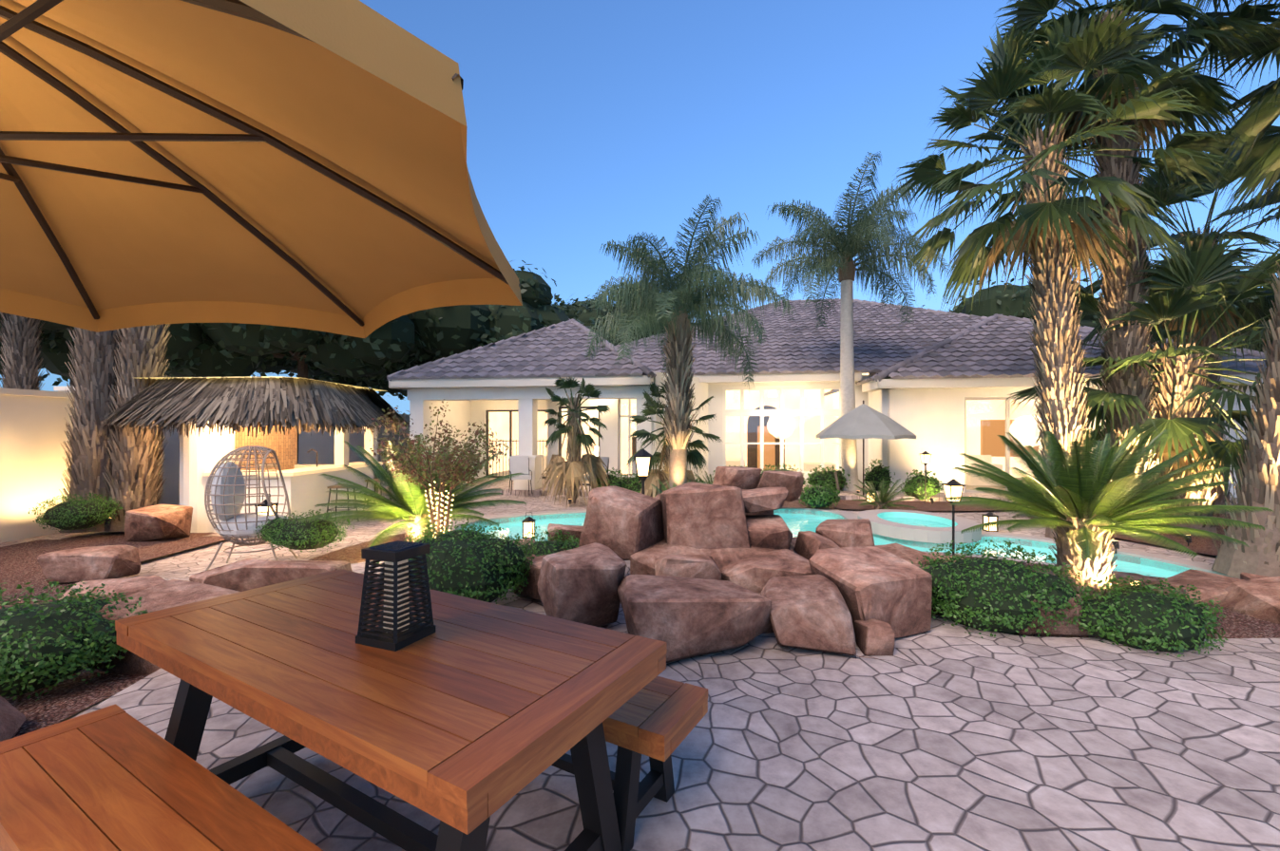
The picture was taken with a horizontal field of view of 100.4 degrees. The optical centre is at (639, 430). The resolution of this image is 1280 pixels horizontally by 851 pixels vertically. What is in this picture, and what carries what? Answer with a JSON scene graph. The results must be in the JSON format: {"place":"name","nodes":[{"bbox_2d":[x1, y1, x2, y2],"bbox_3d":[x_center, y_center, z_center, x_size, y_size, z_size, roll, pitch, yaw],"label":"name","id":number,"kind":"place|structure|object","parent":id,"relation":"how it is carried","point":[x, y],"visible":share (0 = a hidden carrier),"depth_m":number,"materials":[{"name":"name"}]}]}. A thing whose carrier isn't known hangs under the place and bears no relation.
{"place":"outdoors","nodes":[
{"label":"outdoors","id":0,"kind":"place"},
{"bbox_2d":[0,312,45,390],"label":"fan palm","id":1,"kind":"object","parent":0,"point":[20,342],"visible":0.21,"depth_m":13.96,"materials":[{"name":"brown plant"}]},
{"bbox_2d":[58,326,121,534],"bbox_3d":[-9.534,-2.616,9.414,1.189,8.745,0.978,0,0,44],"label":"fan palm","id":2,"kind":"object","parent":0,"point":[94,365],"visible":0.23,"depth_m":9.08,"materials":[{"name":"brown plant"}]},
{"bbox_2d":[102,324,171,532],"bbox_3d":[-8.848,-2.840,9.511,1.153,9.182,0.902,0,0,-33],"label":"fan palm","id":3,"kind":"object","parent":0,"point":[135,468],"visible":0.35,"depth_m":9.23,"materials":[{"name":"brown plant"}]},
{"bbox_2d":[179,417,378,533],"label":"palapa bar walls","id":4,"kind":"structure","parent":0,"point":[205,451],"depth_m":9.60,"materials":[{"name":"beige paint"}]},
{"bbox_2d":[0,475,1216,724],"bbox_3d":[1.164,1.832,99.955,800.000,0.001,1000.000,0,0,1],"label":"pool deck","id":5,"kind":"structure","parent":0,"point":[184,564],"depth_m":8.67,"materials":[{"name":"beige stone"}]},
{"bbox_2d":[0,312,76,386],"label":"tree","id":6,"kind":"object","parent":5,"relation":"on","point":[54,349],"visible":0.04,"depth_m":16.96,"materials":[{"name":"green plant"}]},
{"bbox_2d":[0,358,168,386],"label":"tree","id":7,"kind":"object","parent":5,"relation":"on","point":[44,376],"depth_m":24.01,"materials":[{"name":"green plant"}]},
{"bbox_2d":[0,386,409,542],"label":"perimeter wall","id":8,"kind":"structure","parent":5,"relation":"on","point":[33,436],"depth_m":9.28,"materials":[{"name":"paint"}]},
{"bbox_2d":[67,328,343,381],"bbox_3d":[-17.302,-3.575,22.082,10.869,10.825,12.899,0,0,1],"label":"tree","id":9,"kind":"object","parent":5,"relation":"on","point":[278,369],"depth_m":24.60,"materials":[{"name":"green plant"}]},
{"bbox_2d":[69,314,430,388],"bbox_3d":[-13.244,-2.921,20.285,11.251,9.517,12.563,0,0,1],"label":"tree","id":10,"kind":"object","parent":5,"relation":"on","point":[216,350],"visible":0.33,"depth_m":17.91,"materials":[{"name":"green plant"}]},
{"bbox_2d":[204,445,297,571],"bbox_3d":[-5.210,1.022,7.112,0.937,1.630,0.952,0,0,-19],"label":"egg chair","id":11,"kind":"object","parent":5,"relation":"on","point":[230,539],"visible":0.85,"depth_m":6.88,"materials":[{"name":"beige wicker"}]},
{"bbox_2d":[210,461,287,538],"bbox_3d":[-5.163,0.922,7.129,0.860,1.020,0.760,0,0,-19],"label":"chair cushion","id":12,"kind":"object","parent":11,"relation":"on","point":[251,526],"visible":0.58,"depth_m":6.84,"materials":[{"name":"white fabric"}]},
{"bbox_2d":[139,376,386,476],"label":"palapa fittings","id":13,"kind":"object","parent":5,"relation":"on","point":[283,447],"visible":0.12,"depth_m":11.32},
{"bbox_2d":[98,376,409,438],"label":"thatched roof","id":14,"kind":"structure","parent":13,"relation":"attached to","point":[237,404],"depth_m":8.99,"materials":[{"name":"brown plant"}]},
{"bbox_2d":[118,379,394,418],"bbox_3d":[-7.229,-0.578,10.651,3.550,0.620,3.748,0,0,1],"label":"palapa thatch backing","id":15,"kind":"object","parent":13,"relation":"attached to","point":[373,402],"visible":0.04,"depth_m":11.42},
{"bbox_2d":[255,368,324,381],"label":"tree","id":16,"kind":"object","parent":5,"relation":"on","point":[296,372],"depth_m":36.18,"materials":[{"name":"green plant"}]},
{"bbox_2d":[326,484,359,523],"bbox_3d":[-5.881,1.462,10.534,0.459,0.741,0.402,0,0,-4],"label":"bar stool","id":17,"kind":"object","parent":5,"relation":"on","point":[336,487],"visible":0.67,"depth_m":10.38,"materials":[{"name":"black metal"}]},
{"bbox_2d":[362,478,391,509],"bbox_3d":[-5.815,1.462,11.834,0.459,0.741,0.402,0,0,9],"label":"bar stool","id":18,"kind":"object","parent":5,"relation":"on","point":[375,480],"visible":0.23,"depth_m":11.68,"materials":[{"name":"black metal"}]},
{"bbox_2d":[312,357,442,400],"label":"tree","id":19,"kind":"object","parent":5,"relation":"on","point":[350,381],"depth_m":28.13,"materials":[{"name":"green plant"}]},
{"bbox_2d":[366,399,512,537],"bbox_3d":[-2.412,0.693,6.408,1.529,2.186,1.576,0,0,-24],"label":"shrub","id":20,"kind":"object","parent":5,"relation":"on","point":[457,472],"visible":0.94,"depth_m":6.25,"materials":[{"name":"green plant"}]},
{"bbox_2d":[339,259,579,400],"bbox_3d":[-7.653,-2.974,24.444,12.225,9.624,11.006,0,0,1],"label":"tree","id":21,"kind":"object","parent":5,"relation":"on","point":[448,331],"visible":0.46,"depth_m":20.77,"materials":[{"name":"green plant"}]},
{"bbox_2d":[377,439,547,477],"bbox_3d":[-5.827,1.082,19.034,7.200,1.500,0.030,0,0,1],"label":"iron fence","id":22,"kind":"object","parent":5,"relation":"on","point":[492,441],"visible":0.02,"depth_m":19.02,"materials":[{"name":"black metal"}]},
{"bbox_2d":[508,456,532,495],"bbox_3d":[-3.208,1.195,14.262,0.560,0.977,0.690,0,0,-19],"label":"patio chair","id":23,"kind":"object","parent":5,"relation":"on","point":[519,464],"visible":0.92,"depth_m":14.42,"materials":[{"name":"white fabric"}]},
{"bbox_2d":[546,477,564,496],"bbox_3d":[-2.209,1.457,13.940,0.468,0.450,0.480,0,0,1],"label":"plant","id":24,"kind":"object","parent":5,"relation":"on","point":[555,490],"visible":0.43,"depth_m":13.75,"materials":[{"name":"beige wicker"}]},
{"bbox_2d":[539,375,610,506],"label":"fan palm","id":25,"kind":"object","parent":5,"relation":"on","point":[590,465],"depth_m":12.78,"materials":[{"name":"green plant"}]},
{"bbox_2d":[551,292,611,319],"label":"tree","id":26,"kind":"object","parent":5,"relation":"on","point":[570,315],"depth_m":28.58,"materials":[{"name":"green plant"}]},
{"bbox_2d":[579,457,609,496],"bbox_3d":[-1.167,1.195,13.938,0.560,0.977,0.690,0,0,21],"label":"patio chair","id":27,"kind":"object","parent":5,"relation":"on","point":[605,460],"visible":0.17,"depth_m":14.07,"materials":[{"name":"white metal"}]},
{"bbox_2d":[554,300,661,347],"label":"tree","id":28,"kind":"object","parent":5,"relation":"on","point":[586,317],"visible":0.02,"depth_m":27.23,"materials":[{"name":"green plant"}]},
{"bbox_2d":[0,458,1227,701],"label":"shrubs","id":29,"kind":"object","parent":5,"relation":"on","point":[49,645],"visible":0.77,"depth_m":3.71,"materials":[{"name":"green plant"}]},
{"bbox_2d":[0,498,1279,738],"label":"gravel beds","id":30,"kind":"object","parent":5,"relation":"on","point":[61,700],"visible":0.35,"depth_m":6.47,"materials":[{"name":"gravel"}]},
{"bbox_2d":[295,435,526,548],"bbox_3d":[-3.265,0.931,7.953,3.011,1.742,2.886,0,0,1],"label":"cycad","id":31,"kind":"object","parent":30,"relation":"on","point":[410,497],"depth_m":7.68,"materials":[{"name":"green plant"}]},
{"bbox_2d":[254,449,998,554],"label":"lanterns","id":32,"kind":"object","parent":30,"relation":"on","point":[952,487],"visible":0.5,"depth_m":7.11,"materials":[{"name":"black metal"}]},
{"bbox_2d":[0,466,1279,742],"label":"boulders","id":33,"kind":"object","parent":30,"relation":"on","point":[724,562],"visible":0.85,"depth_m":4.17,"materials":[{"name":"brown stone"}]},
{"bbox_2d":[104,491,1191,587],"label":"spot fixtures","id":34,"kind":"object","parent":30,"relation":"on","point":[1114,543],"visible":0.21,"depth_m":8.25,"materials":[{"name":"black metal"}]},
{"bbox_2d":[650,479,706,494],"bbox_3d":[0.827,1.367,10.168,1.600,0.869,1.770,0,0,1],"label":"cycad","id":35,"kind":"object","parent":30,"relation":"on","point":[668,486],"visible":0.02,"depth_m":10.30,"materials":[{"name":"green plant"}]},
{"bbox_2d":[693,471,714,484],"bbox_3d":[1.873,1.471,13.906,1.560,0.756,1.625,0,0,1],"label":"plant","id":36,"kind":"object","parent":30,"relation":"on","point":[708,479],"depth_m":13.89,"materials":[{"name":"green plant"}]},
{"bbox_2d":[815,401,916,500],"bbox_3d":[5.780,0.532,13.792,2.262,2.600,2.262,0,0,12],"label":"patio umbrella","id":37,"kind":"object","parent":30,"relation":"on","point":[863,421],"visible":0.85,"depth_m":13.14,"materials":[{"name":"beige fabric"}]},
{"bbox_2d":[852,478,917,510],"bbox_3d":[5.427,1.442,11.841,1.331,0.719,1.386,0,0,1],"label":"cycad","id":38,"kind":"object","parent":30,"relation":"on","point":[884,499],"depth_m":11.80,"materials":[{"name":"green plant"}]},
{"bbox_2d":[943,429,1273,600],"bbox_3d":[3.804,0.770,4.593,2.103,1.562,2.069,0,0,1],"label":"sago palm","id":39,"kind":"object","parent":30,"relation":"on","point":[1079,482],"depth_m":4.34,"materials":[{"name":"green plant"}]},
{"bbox_2d":[612,281,668,334],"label":"tree","id":40,"kind":"object","parent":5,"relation":"on","point":[630,306],"depth_m":33.21,"materials":[{"name":"green plant"}]},
{"bbox_2d":[627,379,722,497],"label":"fan palm","id":41,"kind":"object","parent":5,"relation":"on","point":[695,457],"depth_m":12.72,"materials":[{"name":"green plant"}]},
{"bbox_2d":[584,193,797,489],"bbox_3d":[0.952,-1.488,12.151,4.677,6.669,4.552,0,0,1],"label":"queen palm","id":42,"kind":"object","parent":5,"relation":"on","point":[689,292],"depth_m":11.55,"materials":[{"name":"green plant"}]},
{"bbox_2d":[378,371,1260,505],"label":"house walls","id":43,"kind":"structure","parent":5,"relation":"on","point":[932,420],"depth_m":15.12,"materials":[{"name":"beige paint"}]},
{"bbox_2d":[485,385,1103,493],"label":"window frames","id":44,"kind":"structure","parent":43,"relation":"in","point":[781,412],"depth_m":16.50,"materials":[{"name":"white"}]},
{"bbox_2d":[488,389,1095,490],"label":"window","id":45,"kind":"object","parent":44,"relation":"in","point":[796,432],"visible":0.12,"depth_m":16.47,"materials":[{"name":"clear glass"}]},
{"bbox_2d":[388,372,1262,392],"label":"house trim","id":46,"kind":"structure","parent":43,"relation":"attached to","point":[888,384],"depth_m":14.69,"materials":[{"name":"white paint"}]},
{"bbox_2d":[386,298,1266,396],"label":"house roof tiles","id":47,"kind":"object","parent":43,"relation":"on","point":[928,344],"visible":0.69,"depth_m":16.82,"materials":[{"name":"grey tile"}]},
{"bbox_2d":[802,470,840,491],"bbox_3d":[4.634,1.644,14.412,2.110,1.059,0.620,0,0,-19],"label":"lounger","id":48,"kind":"object","parent":5,"relation":"on","point":[836,481],"visible":0.04,"depth_m":14.35,"materials":[{"name":"grey wood"}]},
{"bbox_2d":[443,508,1237,578],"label":"pool","id":49,"kind":"structure","parent":5,"relation":"in","point":[922,531],"depth_m":9.15,"materials":[{"name":"teal liquid"}]},
{"bbox_2d":[750,151,949,491],"bbox_3d":[5.984,-2.485,14.835,5.293,8.657,5.279,0,0,1],"label":"queen palm","id":50,"kind":"object","parent":5,"relation":"on","point":[862,233],"depth_m":14.67,"materials":[{"name":"green plant"}]},
{"bbox_2d":[945,273,1104,327],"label":"tree","id":51,"kind":"object","parent":5,"relation":"on","point":[1006,301],"visible":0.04,"depth_m":29.66,"materials":[{"name":"green plant"}]},
{"bbox_2d":[888,0,1251,538],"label":"fan palm","id":52,"kind":"object","parent":5,"relation":"on","point":[1071,48],"depth_m":8.62,"materials":[{"name":"green plant"}]},
{"bbox_2d":[964,0,1279,536],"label":"fan palm","id":53,"kind":"object","parent":5,"relation":"on","point":[1231,28],"depth_m":9.06,"materials":[{"name":"green plant"}]},
{"bbox_2d":[1003,228,1279,535],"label":"fan palm","id":54,"kind":"object","parent":5,"relation":"on","point":[1214,269],"depth_m":8.92,"materials":[{"name":"green plant"}]},
{"bbox_2d":[1079,127,1279,514],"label":"fan palm","id":55,"kind":"object","parent":5,"relation":"on","point":[1241,315],"depth_m":11.52,"materials":[{"name":"green plant"}]},
{"bbox_2d":[1186,0,1279,235],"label":"fan palm","id":56,"kind":"object","parent":5,"relation":"on","point":[1258,118],"visible":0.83,"depth_m":9.22,"materials":[{"name":"green plant"}]},
{"bbox_2d":[1220,286,1265,352],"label":"tree","id":57,"kind":"object","parent":5,"relation":"on","point":[1251,345],"depth_m":28.81,"materials":[{"name":"green plant"}]},
{"bbox_2d":[1235,297,1272,350],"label":"tree","id":58,"kind":"object","parent":5,"relation":"on","point":[1260,346],"visible":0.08,"depth_m":24.48,"materials":[{"name":"green plant"}]},
{"bbox_2d":[0,0,1279,415],"label":"sky","id":59,"kind":"structure","parent":0,"point":[591,124],"materials":[{"name":"blue"}]},
{"bbox_2d":[71,560,1279,850],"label":"ground terrace","id":60,"kind":"structure","parent":0,"point":[942,735],"depth_m":2.35,"materials":[{"name":"grey stone"}]},
{"bbox_2d":[0,704,323,850],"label":"picnic bench","id":61,"kind":"object","parent":60,"relation":"on","point":[115,777],"visible":1,"depth_m":1.42,"materials":[{"name":"brown wood"}]},
{"bbox_2d":[0,0,522,338],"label":"patio umbrella","id":62,"kind":"object","parent":60,"relation":"on","point":[297,163],"visible":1,"depth_m":1.73,"materials":[{"name":"fabric"}]},
{"bbox_2d":[114,569,666,850],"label":"picnic table","id":63,"kind":"object","parent":60,"relation":"on","point":[466,720],"visible":0.92,"depth_m":1.55,"materials":[{"name":"brown wood"}]},
{"bbox_2d":[355,540,435,651],"bbox_3d":[-0.800,0.530,1.752,0.170,0.304,0.170,0,0,22],"label":"table lantern","id":64,"kind":"object","parent":63,"relation":"on","point":[397,628],"visible":1,"depth_m":1.71,"materials":[{"name":"black metal"}]},
{"bbox_2d":[551,676,707,850],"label":"picnic bench","id":65,"kind":"object","parent":60,"relation":"on","point":[657,719],"visible":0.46,"depth_m":1.84,"materials":[{"name":"brown wood"}]},
{"bbox_2d":[488,373,1106,490],"bbox_3d":[5.883,-0.043,18.501,23.600,3.450,6.880,0,0,8],"label":"house interior","id":66,"kind":"object","parent":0,"point":[989,422],"depth_m":21.39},
{"bbox_2d":[1182,0,1279,578],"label":"fan palm","id":67,"kind":"object","parent":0,"point":[1259,484],"depth_m":6.40,"materials":[{"name":"plant"}]}
]}

